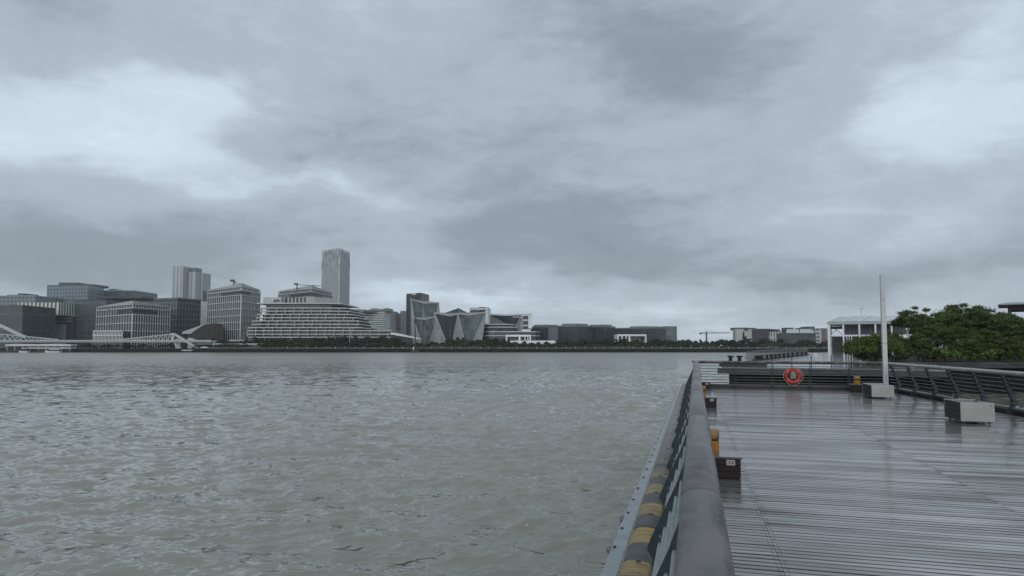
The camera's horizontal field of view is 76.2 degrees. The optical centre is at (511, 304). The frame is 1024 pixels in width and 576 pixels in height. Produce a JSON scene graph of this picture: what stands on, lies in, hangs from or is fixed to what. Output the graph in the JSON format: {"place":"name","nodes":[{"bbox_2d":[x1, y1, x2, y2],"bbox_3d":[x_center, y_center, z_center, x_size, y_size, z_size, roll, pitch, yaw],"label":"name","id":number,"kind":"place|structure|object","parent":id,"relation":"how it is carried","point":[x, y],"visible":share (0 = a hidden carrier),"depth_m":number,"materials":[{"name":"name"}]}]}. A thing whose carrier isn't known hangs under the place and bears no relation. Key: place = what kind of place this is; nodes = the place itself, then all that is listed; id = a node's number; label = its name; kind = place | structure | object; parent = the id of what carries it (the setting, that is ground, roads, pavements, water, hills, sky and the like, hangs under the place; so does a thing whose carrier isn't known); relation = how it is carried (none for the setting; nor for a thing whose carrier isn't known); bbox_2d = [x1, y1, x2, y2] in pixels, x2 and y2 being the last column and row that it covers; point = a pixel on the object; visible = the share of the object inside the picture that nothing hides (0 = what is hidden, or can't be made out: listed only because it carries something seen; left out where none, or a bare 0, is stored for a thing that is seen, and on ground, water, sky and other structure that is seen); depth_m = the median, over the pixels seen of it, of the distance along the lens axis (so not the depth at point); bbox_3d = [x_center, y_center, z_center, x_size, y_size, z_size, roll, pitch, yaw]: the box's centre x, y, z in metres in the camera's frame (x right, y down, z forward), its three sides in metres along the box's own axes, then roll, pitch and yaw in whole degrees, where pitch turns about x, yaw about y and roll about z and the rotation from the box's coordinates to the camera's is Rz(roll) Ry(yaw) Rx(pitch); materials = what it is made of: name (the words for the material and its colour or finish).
{"place":"outdoors","nodes":[
{"label":"outdoors","id":0,"kind":"place"},
{"bbox_2d":[0,293,63,305],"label":"office block","id":1,"kind":"structure","parent":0,"point":[7,300],"depth_m":761.87,"materials":[{"name":"grey glass"}]},
{"bbox_2d":[0,302,74,347],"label":"office block","id":2,"kind":"structure","parent":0,"point":[34,319],"depth_m":484.97,"materials":[{"name":"grey glass"}]},
{"bbox_2d":[47,283,108,303],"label":"office slab","id":3,"kind":"structure","parent":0,"point":[69,292],"depth_m":809.43,"materials":[{"name":"grey glass"}]},
{"bbox_2d":[74,296,153,347],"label":"office tower","id":4,"kind":"structure","parent":0,"point":[85,312],"depth_m":540.14,"materials":[{"name":"glass"}]},
{"bbox_2d":[104,289,156,303],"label":"office block","id":5,"kind":"structure","parent":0,"point":[113,292],"depth_m":862.64,"materials":[{"name":"grey glass"}]},
{"bbox_2d":[153,297,201,347],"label":"office block","id":6,"kind":"structure","parent":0,"point":[185,314],"depth_m":503.43,"materials":[{"name":"grey glass"}]},
{"bbox_2d":[172,266,210,301],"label":"twin tower","id":7,"kind":"structure","parent":0,"point":[191,283],"depth_m":997.15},
{"bbox_2d":[200,291,208,325],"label":"apartment block","id":8,"kind":"structure","parent":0,"point":[203,310],"depth_m":560.83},
{"bbox_2d":[321,247,349,304],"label":"skyscraper","id":9,"kind":"structure","parent":0,"point":[335,269],"depth_m":735.14,"materials":[{"name":"grey glass"}]},
{"bbox_2d":[359,308,392,329],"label":"striped building","id":10,"kind":"structure","parent":0,"point":[380,318],"depth_m":636.78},
{"bbox_2d":[390,311,397,330],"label":"apartment tower","id":11,"kind":"structure","parent":0,"point":[394,321],"depth_m":900.74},
{"bbox_2d":[400,311,405,334],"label":"apartment tower","id":12,"kind":"structure","parent":0,"point":[402,321],"depth_m":915.15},
{"bbox_2d":[406,293,428,337],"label":"office tower","id":13,"kind":"structure","parent":0,"point":[420,296],"depth_m":569.97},
{"bbox_2d":[446,308,464,312],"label":"peaked building","id":14,"kind":"structure","parent":0,"point":[457,310],"depth_m":548.24,"materials":[{"name":"grey glass"}]},
{"bbox_2d":[469,307,490,323],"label":"striped tower","id":15,"kind":"structure","parent":0,"point":[485,309],"depth_m":600.72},
{"bbox_2d":[482,314,539,347],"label":"curved glass building","id":16,"kind":"structure","parent":0,"point":[499,327],"depth_m":450.63,"materials":[{"name":"glass"}]},
{"bbox_2d":[0,352,1023,575],"bbox_3d":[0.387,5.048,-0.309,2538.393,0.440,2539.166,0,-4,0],"label":"river water","id":17,"kind":"structure","parent":0,"point":[322,464],"depth_m":28.77,"materials":[{"name":"liquid"}]},
{"bbox_2d":[0,344,77,352],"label":"pontoon","id":18,"kind":"object","parent":17,"relation":"on","point":[43,348],"visible":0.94,"depth_m":398.25,"materials":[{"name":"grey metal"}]},
{"bbox_2d":[45,349,61,352],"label":"boat","id":19,"kind":"object","parent":17,"relation":"on","point":[54,351],"visible":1,"depth_m":393.37,"materials":[{"name":"white glass"}]},
{"bbox_2d":[411,317,419,352],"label":"navigation mast","id":20,"kind":"object","parent":17,"relation":"in","point":[414,350],"visible":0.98,"depth_m":397.08,"materials":[{"name":"metal"}]},
{"bbox_2d":[729,368,1023,395],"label":"pier base","id":21,"kind":"object","parent":17,"relation":"in","point":[816,380],"visible":0.15,"depth_m":53.47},
{"bbox_2d":[722,352,1023,370],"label":"pier deck","id":22,"kind":"structure","parent":21,"relation":"on","point":[825,356],"depth_m":66.57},
{"bbox_2d":[719,364,766,366],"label":"mooring plinth","id":23,"kind":"structure","parent":22,"relation":"on","point":[736,365],"depth_m":53.75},
{"bbox_2d":[745,348,807,359],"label":"edge railing","id":24,"kind":"object","parent":22,"relation":"on","point":[780,351],"visible":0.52,"depth_m":89.38,"materials":[{"name":"metal"}]},
{"bbox_2d":[754,355,938,369],"bbox_3d":[25.500,4.478,50.521,12.768,0.950,0.067,-2,-4,26],"label":"post fence","id":25,"kind":"object","parent":22,"relation":"on","point":[851,361],"visible":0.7,"depth_m":49.88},
{"bbox_2d":[827,315,910,353],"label":"steel hall","id":26,"kind":"structure","parent":22,"relation":"on","point":[852,327],"depth_m":123.34,"materials":[{"name":"white metal"}]},
{"bbox_2d":[717,363,1023,377],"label":"pier fascia","id":27,"kind":"structure","parent":22,"relation":"attached to","point":[902,373],"depth_m":52.29,"materials":[{"name":"concrete"}]},
{"bbox_2d":[839,332,906,361],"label":"broadleaf tree","id":28,"kind":"object","parent":22,"relation":"on","point":[859,344],"visible":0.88,"depth_m":65.66,"materials":[{"name":"green plant"}]},
{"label":"pier slab","id":29,"kind":"structure","parent":17,"relation":"in","visible":0},
{"bbox_2d":[706,388,1023,575],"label":"pier deck","id":30,"kind":"structure","parent":29,"relation":"on","point":[835,490],"depth_m":8.54,"materials":[{"name":"grey wood"}]},
{"bbox_2d":[618,384,685,575],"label":"fender beam","id":31,"kind":"structure","parent":30,"relation":"attached to","point":[638,560],"depth_m":6.77,"materials":[{"name":"rubber"}]},
{"bbox_2d":[600,388,679,575],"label":"edge strip","id":32,"kind":"object","parent":31,"relation":"attached to","point":[614,558],"visible":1,"depth_m":7.14,"materials":[{"name":"metal"}]},
{"bbox_2d":[647,361,734,575],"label":"railing","id":33,"kind":"object","parent":30,"relation":"on","point":[689,537],"visible":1,"depth_m":3.40,"materials":[{"name":"metal"}]},
{"bbox_2d":[702,381,710,388],"bbox_3d":[7.936,3.376,27.226,0.690,0.305,0.454,-1,-4,16],"label":"wooden box","id":34,"kind":"object","parent":30,"relation":"on","point":[706,384],"visible":0.55,"depth_m":26.97,"materials":[{"name":"brown wood"}]},
{"bbox_2d":[704,396,716,407],"bbox_3d":[5.729,2.895,19.364,0.690,0.305,0.454,-1,-4,16],"label":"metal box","id":35,"kind":"object","parent":30,"relation":"on","point":[710,401],"visible":0.56,"depth_m":19.12,"materials":[{"name":"black metal"}]},
{"bbox_2d":[710,428,718,450],"bbox_3d":[2.950,2.155,9.674,0.380,0.600,0.380,0,-4,0],"label":"bollard","id":36,"kind":"object","parent":30,"relation":"on","point":[715,437],"visible":0.3,"depth_m":9.57,"materials":[{"name":"metal"}]},
{"bbox_2d":[714,451,741,478],"bbox_3d":[2.897,2.278,9.272,0.690,0.305,0.454,-1,-4,16],"label":"wooden box","id":37,"kind":"object","parent":30,"relation":"on","point":[728,465],"visible":0.52,"depth_m":9.03,"materials":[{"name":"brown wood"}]},
{"bbox_2d":[692,361,882,390],"bbox_3d":[11.209,2.918,26.815,7.394,1.170,0.489,-1,-4,16],"label":"railing","id":38,"kind":"object","parent":30,"relation":"on","point":[796,362],"visible":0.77,"depth_m":26.72,"materials":[{"name":"metal"}]},
{"bbox_2d":[783,367,802,385],"bbox_3d":[11.501,2.947,26.674,0.771,0.769,0.210,-1,-4,16],"label":"lifebuoy","id":39,"kind":"object","parent":38,"relation":"hanging from","point":[798,380],"visible":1,"depth_m":26.63,"materials":[{"name":"plastic"}]},
{"bbox_2d":[849,384,861,391],"bbox_3d":[13.656,3.264,25.388,0.860,0.305,0.454,-1,-4,16],"label":"wooden box","id":40,"kind":"object","parent":30,"relation":"on","point":[855,387],"visible":0.48,"depth_m":25.26,"materials":[{"name":"brown wood"}]},
{"bbox_2d":[853,376,859,383],"bbox_3d":[13.665,3.143,25.833,0.380,0.600,0.380,0,-4,8],"label":"bollard","id":41,"kind":"object","parent":30,"relation":"on","point":[856,379],"visible":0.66,"depth_m":25.74,"materials":[{"name":"metal"}]},
{"bbox_2d":[728,430,1023,573],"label":"deck screws","id":42,"kind":"object","parent":30,"relation":"on","point":[770,528],"visible":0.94,"depth_m":7.64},
{"bbox_2d":[862,383,893,398],"bbox_3d":[12.826,3.032,22.879,0.692,0.459,1.316,-1,-4,16],"label":"bench","id":43,"kind":"object","parent":30,"relation":"on","point":[873,390],"visible":1,"depth_m":22.30,"materials":[{"name":"white concrete"}]},
{"bbox_2d":[879,274,888,384],"bbox_3d":[14.159,1.118,24.830,0.280,4.520,0.280,-1,-4,16],"label":"lamp post","id":44,"kind":"object","parent":30,"relation":"on","point":[883,330],"visible":0.81,"depth_m":24.78,"materials":[{"name":"metal"}]},
{"bbox_2d":[881,362,1023,414],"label":"railing","id":45,"kind":"object","parent":30,"relation":"on","point":[1013,399],"visible":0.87,"depth_m":19.87,"materials":[{"name":"metal"}]},
{"bbox_2d":[944,399,994,423],"bbox_3d":[10.987,2.573,15.698,0.692,0.499,1.066,-1,-4,16],"label":"bench","id":46,"kind":"object","parent":30,"relation":"on","point":[970,410],"visible":1,"depth_m":15.25,"materials":[{"name":"grey concrete"}]},
{"bbox_2d":[710,384,1023,416],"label":"pier kerb","id":47,"kind":"structure","parent":29,"relation":"on","point":[904,392],"depth_m":26.40,"materials":[{"name":"concrete"}]},
{"bbox_2d":[0,0,1023,345],"label":"sky","id":48,"kind":"structure","parent":0,"point":[695,167],"materials":[{"name":"grey"}]},
{"bbox_2d":[531,325,557,343],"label":"office block","id":49,"kind":"structure","parent":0,"point":[548,332],"depth_m":474.28,"materials":[{"name":"grey glass"}]},
{"bbox_2d":[558,323,592,347],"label":"office block","id":50,"kind":"structure","parent":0,"point":[573,332],"depth_m":470.43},
{"bbox_2d":[589,325,614,347],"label":"office block","id":51,"kind":"structure","parent":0,"point":[602,332],"depth_m":479.06,"materials":[{"name":"grey glass"}]},
{"bbox_2d":[614,334,645,347],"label":"white pavilion","id":52,"kind":"structure","parent":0,"point":[639,337],"depth_m":437.40,"materials":[{"name":"clear concrete"}]},
{"bbox_2d":[615,326,665,347],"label":"office block","id":53,"kind":"structure","parent":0,"point":[655,332],"depth_m":475.34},
{"bbox_2d":[662,326,676,346],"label":"office block","id":54,"kind":"structure","parent":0,"point":[671,333],"depth_m":481.58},
{"bbox_2d":[730,328,755,343],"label":"apartment block","id":55,"kind":"structure","parent":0,"point":[737,334],"depth_m":645.74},
{"bbox_2d":[752,329,772,341],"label":"apartment block","id":56,"kind":"structure","parent":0,"point":[757,334],"depth_m":659.37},
{"bbox_2d":[776,328,815,345],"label":"glass roofed block","id":57,"kind":"structure","parent":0,"point":[791,335],"depth_m":639.36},
{"bbox_2d":[821,330,825,341],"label":"apartment tower","id":58,"kind":"structure","parent":0,"point":[823,335],"depth_m":654.31,"materials":[{"name":"concrete"}]},
{"bbox_2d":[856,352,1023,361],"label":"grove ground","id":59,"kind":"structure","parent":0,"point":[920,359],"depth_m":77.52,"materials":[{"name":"soil"}]},
{"bbox_2d":[849,351,891,361],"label":"shrub","id":60,"kind":"object","parent":59,"relation":"on","point":[862,356],"visible":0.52,"depth_m":68.04,"materials":[{"name":"green plant"}]},
{"bbox_2d":[868,352,901,360],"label":"shrub","id":61,"kind":"object","parent":59,"relation":"on","point":[889,357],"visible":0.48,"depth_m":67.13,"materials":[{"name":"green plant"}]},
{"bbox_2d":[877,331,924,360],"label":"broadleaf tree","id":62,"kind":"object","parent":59,"relation":"on","point":[901,339],"visible":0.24,"depth_m":69.73,"materials":[{"name":"green plant"}]},
{"bbox_2d":[889,305,946,358],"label":"broadleaf tree","id":63,"kind":"object","parent":59,"relation":"on","point":[904,319],"visible":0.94,"depth_m":77.30,"materials":[{"name":"green plant"}]},
{"bbox_2d":[904,334,933,360],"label":"broadleaf tree","id":64,"kind":"object","parent":59,"relation":"on","point":[920,342],"visible":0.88,"depth_m":68.35,"materials":[{"name":"green plant"}]},
{"bbox_2d":[900,347,949,362],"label":"shrub","id":65,"kind":"object","parent":59,"relation":"on","point":[935,352],"visible":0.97,"depth_m":66.44,"materials":[{"name":"green plant"}]},
{"bbox_2d":[910,324,954,360],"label":"broadleaf tree","id":66,"kind":"object","parent":59,"relation":"on","point":[931,334],"visible":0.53,"depth_m":72.41,"materials":[{"name":"green plant"}]},
{"bbox_2d":[916,349,953,360],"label":"shrub","id":67,"kind":"object","parent":59,"relation":"on","point":[947,357],"visible":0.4,"depth_m":66.12,"materials":[{"name":"green plant"}]},
{"bbox_2d":[901,309,977,349],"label":"broadleaf tree","id":68,"kind":"object","parent":59,"relation":"on","point":[953,318],"visible":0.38,"depth_m":78.37,"materials":[{"name":"green plant"}]},
{"bbox_2d":[877,353,1023,361],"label":"picket fence","id":69,"kind":"object","parent":59,"relation":"on","point":[948,360],"visible":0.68,"depth_m":66.73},
{"bbox_2d":[932,325,985,359],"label":"broadleaf tree","id":70,"kind":"object","parent":59,"relation":"on","point":[952,333],"visible":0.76,"depth_m":70.30,"materials":[{"name":"green plant"}]},
{"bbox_2d":[941,349,985,361],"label":"shrub","id":71,"kind":"object","parent":59,"relation":"on","point":[956,354],"visible":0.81,"depth_m":65.59,"materials":[{"name":"green plant"}]},
{"bbox_2d":[931,302,1001,358],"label":"broadleaf tree","id":72,"kind":"object","parent":59,"relation":"on","point":[956,308],"visible":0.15,"depth_m":82.70,"materials":[{"name":"green plant"}]},
{"bbox_2d":[946,338,987,360],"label":"broadleaf tree","id":73,"kind":"object","parent":59,"relation":"on","point":[969,343],"visible":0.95,"depth_m":67.23,"materials":[{"name":"green plant"}]},
{"bbox_2d":[948,346,1000,360],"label":"shrub","id":74,"kind":"object","parent":59,"relation":"on","point":[972,349],"visible":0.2,"depth_m":67.05,"materials":[{"name":"green plant"}]},
{"bbox_2d":[963,349,1006,360],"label":"shrub","id":75,"kind":"object","parent":59,"relation":"on","point":[1001,355],"visible":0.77,"depth_m":66.23,"materials":[{"name":"green plant"}]},
{"bbox_2d":[953,307,1019,358],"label":"broadleaf tree","id":76,"kind":"object","parent":59,"relation":"on","point":[985,313],"visible":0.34,"depth_m":78.39,"materials":[{"name":"green plant"}]},
{"bbox_2d":[965,328,1008,359],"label":"broadleaf tree","id":77,"kind":"object","parent":59,"relation":"on","point":[989,340],"visible":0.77,"depth_m":68.97,"materials":[{"name":"green plant"}]},
{"bbox_2d":[974,347,1023,360],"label":"shrub","id":78,"kind":"object","parent":59,"relation":"on","point":[1020,349],"visible":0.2,"depth_m":67.28,"materials":[{"name":"green plant"}]},
{"bbox_2d":[977,315,1023,336],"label":"broadleaf tree","id":79,"kind":"object","parent":59,"relation":"on","point":[1011,321],"visible":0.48,"depth_m":75.41,"materials":[{"name":"green plant"}]},
{"bbox_2d":[985,335,1023,360],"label":"broadleaf tree","id":80,"kind":"object","parent":59,"relation":"on","point":[1014,343],"visible":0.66,"depth_m":67.70,"materials":[{"name":"green plant"}]},
{"bbox_2d":[992,350,1023,361],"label":"shrub","id":81,"kind":"object","parent":59,"relation":"on","point":[1009,356],"visible":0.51,"depth_m":66.10,"materials":[{"name":"green plant"}]},
{"bbox_2d":[998,324,1023,341],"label":"broadleaf tree","id":82,"kind":"object","parent":59,"relation":"on","point":[1016,330],"visible":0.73,"depth_m":72.90,"materials":[{"name":"green plant"}]},
{"bbox_2d":[998,302,1023,312],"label":"concrete pavilion","id":83,"kind":"structure","parent":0,"point":[1015,306],"depth_m":98.50,"materials":[{"name":"concrete"}]},
{"bbox_3d":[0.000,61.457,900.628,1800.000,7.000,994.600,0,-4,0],"label":"far bank","id":84,"kind":"structure","parent":0,"visible":0},
{"bbox_2d":[54,315,76,343],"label":"office block","id":85,"kind":"structure","parent":84,"relation":"on","point":[65,327],"depth_m":539.48,"materials":[{"name":"grey glass"}]},
{"bbox_2d":[0,324,216,347],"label":"footbridge","id":86,"kind":"object","parent":84,"relation":"on","point":[179,341],"visible":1,"depth_m":413.03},
{"bbox_2d":[92,331,130,347],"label":"annex","id":87,"kind":"object","parent":84,"relation":"on","point":[106,335],"visible":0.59,"depth_m":423.34,"materials":[{"name":"white glass"}]},
{"bbox_2d":[95,301,170,347],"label":"framed office","id":88,"kind":"structure","parent":84,"relation":"on","point":[138,319],"depth_m":448.17,"materials":[{"name":"grey glass"}]},
{"bbox_2d":[180,323,223,347],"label":"shell hall","id":89,"kind":"structure","parent":84,"relation":"on","point":[210,331],"depth_m":431.46,"materials":[{"name":"grey metal"}]},
{"bbox_2d":[192,343,262,346],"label":"viaduct","id":90,"kind":"object","parent":84,"relation":"on","point":[220,343],"visible":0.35,"depth_m":415.50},
{"bbox_2d":[206,279,260,347],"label":"framed office","id":91,"kind":"structure","parent":84,"relation":"on","point":[234,309],"depth_m":465.21,"materials":[{"name":"grey glass"}]},
{"bbox_2d":[248,337,263,342],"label":"tree","id":92,"kind":"object","parent":84,"relation":"on","point":[256,340],"visible":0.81,"depth_m":423.28,"materials":[{"name":"green plant"}]},
{"bbox_2d":[278,283,332,300],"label":"framed office","id":93,"kind":"structure","parent":84,"relation":"on","point":[309,291],"depth_m":544.58,"materials":[{"name":"grey glass"}]},
{"bbox_2d":[247,297,403,347],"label":"terraced building","id":94,"kind":"structure","parent":84,"relation":"on","point":[290,318],"depth_m":440.34,"materials":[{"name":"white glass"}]},
{"bbox_2d":[331,336,346,343],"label":"tree","id":95,"kind":"object","parent":84,"relation":"on","point":[342,339],"visible":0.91,"depth_m":422.46,"materials":[{"name":"green plant"}]},
{"bbox_2d":[346,336,362,343],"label":"tree","id":96,"kind":"object","parent":84,"relation":"on","point":[355,338],"visible":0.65,"depth_m":425.14,"materials":[{"name":"green plant"}]},
{"bbox_2d":[388,338,400,343],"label":"tree","id":97,"kind":"object","parent":84,"relation":"on","point":[394,342],"visible":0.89,"depth_m":424.96,"materials":[{"name":"green plant"}]},
{"bbox_2d":[391,332,420,345],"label":"wing","id":98,"kind":"structure","parent":84,"relation":"on","point":[404,338],"depth_m":427.49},
{"bbox_2d":[412,316,433,345],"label":"folded glass building","id":99,"kind":"structure","parent":84,"relation":"on","point":[425,329],"depth_m":465.89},
{"bbox_2d":[410,299,439,335],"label":"folded glass building","id":100,"kind":"structure","parent":84,"relation":"on","point":[419,308],"depth_m":523.81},
{"bbox_2d":[434,312,457,347],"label":"folded glass building","id":101,"kind":"structure","parent":84,"relation":"on","point":[446,324],"depth_m":453.30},
{"bbox_2d":[457,312,486,347],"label":"folded glass building","id":102,"kind":"structure","parent":84,"relation":"on","point":[470,325],"depth_m":447.50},
{"bbox_2d":[0,348,946,351],"bbox_3d":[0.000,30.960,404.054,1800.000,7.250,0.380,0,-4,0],"label":"embankment wall","id":103,"kind":"structure","parent":84,"relation":"on","point":[431,349],"depth_m":404.05,"materials":[{"name":"concrete"}]},
{"bbox_2d":[194,342,827,347],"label":"undergrowth","id":104,"kind":"object","parent":84,"relation":"on","point":[623,345],"visible":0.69,"depth_m":411.59,"materials":[{"name":"plant"}]},
{"bbox_2d":[506,335,530,347],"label":"white pavilion","id":105,"kind":"structure","parent":84,"relation":"on","point":[518,337],"depth_m":438.21,"materials":[{"name":"clear concrete"}]},
{"bbox_2d":[510,340,555,347],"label":"tent roof","id":106,"kind":"structure","parent":84,"relation":"on","point":[535,342],"depth_m":423.07,"materials":[{"name":"white fabric"}]},
{"bbox_2d":[575,339,588,344],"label":"tree","id":107,"kind":"object","parent":84,"relation":"on","point":[582,340],"visible":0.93,"depth_m":426.96,"materials":[{"name":"green plant"}]},
{"bbox_2d":[724,339,736,345],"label":"tree","id":108,"kind":"object","parent":84,"relation":"on","point":[730,342],"visible":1,"depth_m":425.48,"materials":[{"name":"green plant"}]},
{"bbox_2d":[739,338,754,344],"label":"tree","id":109,"kind":"object","parent":84,"relation":"on","point":[746,340],"visible":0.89,"depth_m":520.45,"materials":[{"name":"green plant"}]},
{"bbox_2d":[768,329,782,346],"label":"apartment block","id":110,"kind":"structure","parent":84,"relation":"on","point":[772,335],"depth_m":654.47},
{"bbox_2d":[812,328,820,342],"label":"apartment tower","id":111,"kind":"structure","parent":84,"relation":"on","point":[817,331],"depth_m":649.38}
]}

